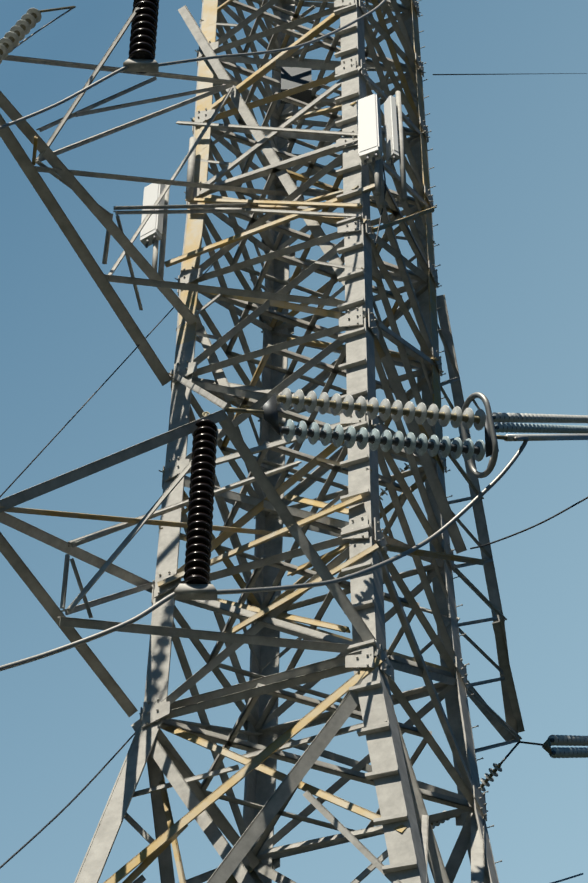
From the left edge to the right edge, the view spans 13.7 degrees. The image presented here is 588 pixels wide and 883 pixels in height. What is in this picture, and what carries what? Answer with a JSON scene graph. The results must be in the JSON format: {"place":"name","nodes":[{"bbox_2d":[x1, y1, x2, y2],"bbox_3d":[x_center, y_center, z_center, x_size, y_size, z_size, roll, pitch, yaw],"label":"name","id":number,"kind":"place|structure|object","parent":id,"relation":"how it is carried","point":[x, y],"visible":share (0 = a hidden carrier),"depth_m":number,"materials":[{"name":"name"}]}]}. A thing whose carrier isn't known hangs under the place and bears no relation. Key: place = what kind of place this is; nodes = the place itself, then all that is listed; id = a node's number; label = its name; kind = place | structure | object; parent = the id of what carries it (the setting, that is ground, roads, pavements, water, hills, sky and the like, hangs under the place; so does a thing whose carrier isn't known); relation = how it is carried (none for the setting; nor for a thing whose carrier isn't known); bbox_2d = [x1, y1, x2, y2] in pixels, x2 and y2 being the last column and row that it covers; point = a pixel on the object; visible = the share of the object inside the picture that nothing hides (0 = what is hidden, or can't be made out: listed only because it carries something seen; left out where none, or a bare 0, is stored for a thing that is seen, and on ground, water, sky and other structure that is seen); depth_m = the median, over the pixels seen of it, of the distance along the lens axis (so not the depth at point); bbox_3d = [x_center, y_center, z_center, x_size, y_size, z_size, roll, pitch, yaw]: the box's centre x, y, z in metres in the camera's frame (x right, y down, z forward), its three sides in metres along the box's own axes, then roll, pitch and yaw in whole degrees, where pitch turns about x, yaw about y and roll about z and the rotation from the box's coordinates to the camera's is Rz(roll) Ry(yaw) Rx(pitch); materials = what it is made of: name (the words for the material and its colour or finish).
{"place":"outdoors","nodes":[
{"label":"outdoors","id":0,"kind":"place"},
{"bbox_2d":[0,0,587,882],"label":"sky","id":1,"kind":"structure","parent":0,"point":[508,157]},
{"label":"ground","id":2,"kind":"structure","parent":0,"visible":0},
{"bbox_2d":[0,0,524,882],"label":"lattice tower","id":3,"kind":"structure","parent":2,"relation":"on","point":[402,820],"depth_m":23.67,"materials":[{"name":"grey metal"}]},
{"bbox_2d":[152,137,385,271],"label":"antenna poles","id":4,"kind":"object","parent":3,"relation":"attached to","point":[190,175],"visible":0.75,"depth_m":25.98,"materials":[{"name":"metal"}]},
{"bbox_2d":[140,183,169,278],"bbox_3d":[-1.473,-2.266,26.125,0.223,1.808,0.258,-27,-55,21],"label":"antenna panel","id":5,"kind":"object","parent":4,"relation":"attached to","point":[153,229],"visible":0.88,"depth_m":26.03,"materials":[{"name":"white plastic"}]},
{"bbox_2d":[357,94,384,207],"bbox_3d":[0.841,-3.163,26.251,0.239,2.017,0.275,-18,-52,15],"label":"antenna panel","id":6,"kind":"object","parent":4,"relation":"attached to","point":[369,129],"visible":1,"depth_m":26.21,"materials":[{"name":"white plastic"}]},
{"bbox_2d":[0,0,587,828],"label":"insulators","id":7,"kind":"object","parent":3,"relation":"attached to","point":[196,584],"visible":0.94,"depth_m":21.94,"materials":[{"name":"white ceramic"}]},
{"bbox_2d":[0,0,587,882],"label":"power cables","id":8,"kind":"object","parent":7,"relation":"attached to","point":[276,588],"visible":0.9,"depth_m":21.84,"materials":[{"name":"metal"}]},
{"bbox_2d":[281,67,311,124],"bbox_3d":[0.024,-4.190,29.078,0.360,1.200,0.270,1,-50,-1],"label":"panel","id":9,"kind":"object","parent":3,"relation":"attached to","point":[292,77],"visible":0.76,"depth_m":28.94,"materials":[{"name":"metal"}]},
{"bbox_2d":[146,0,501,862],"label":"bolts","id":10,"kind":"object","parent":3,"relation":"attached to","point":[360,420],"visible":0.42,"depth_m":24.32,"materials":[{"name":"grey metal"}]},
{"bbox_2d":[384,91,406,201],"bbox_3d":[1.109,-3.248,26.744,0.175,2.115,0.142,25,-54,-20],"label":"antenna panel","id":11,"kind":"object","parent":3,"relation":"attached to","point":[393,124],"visible":1,"depth_m":26.78,"materials":[{"name":"white plastic"}]}
]}

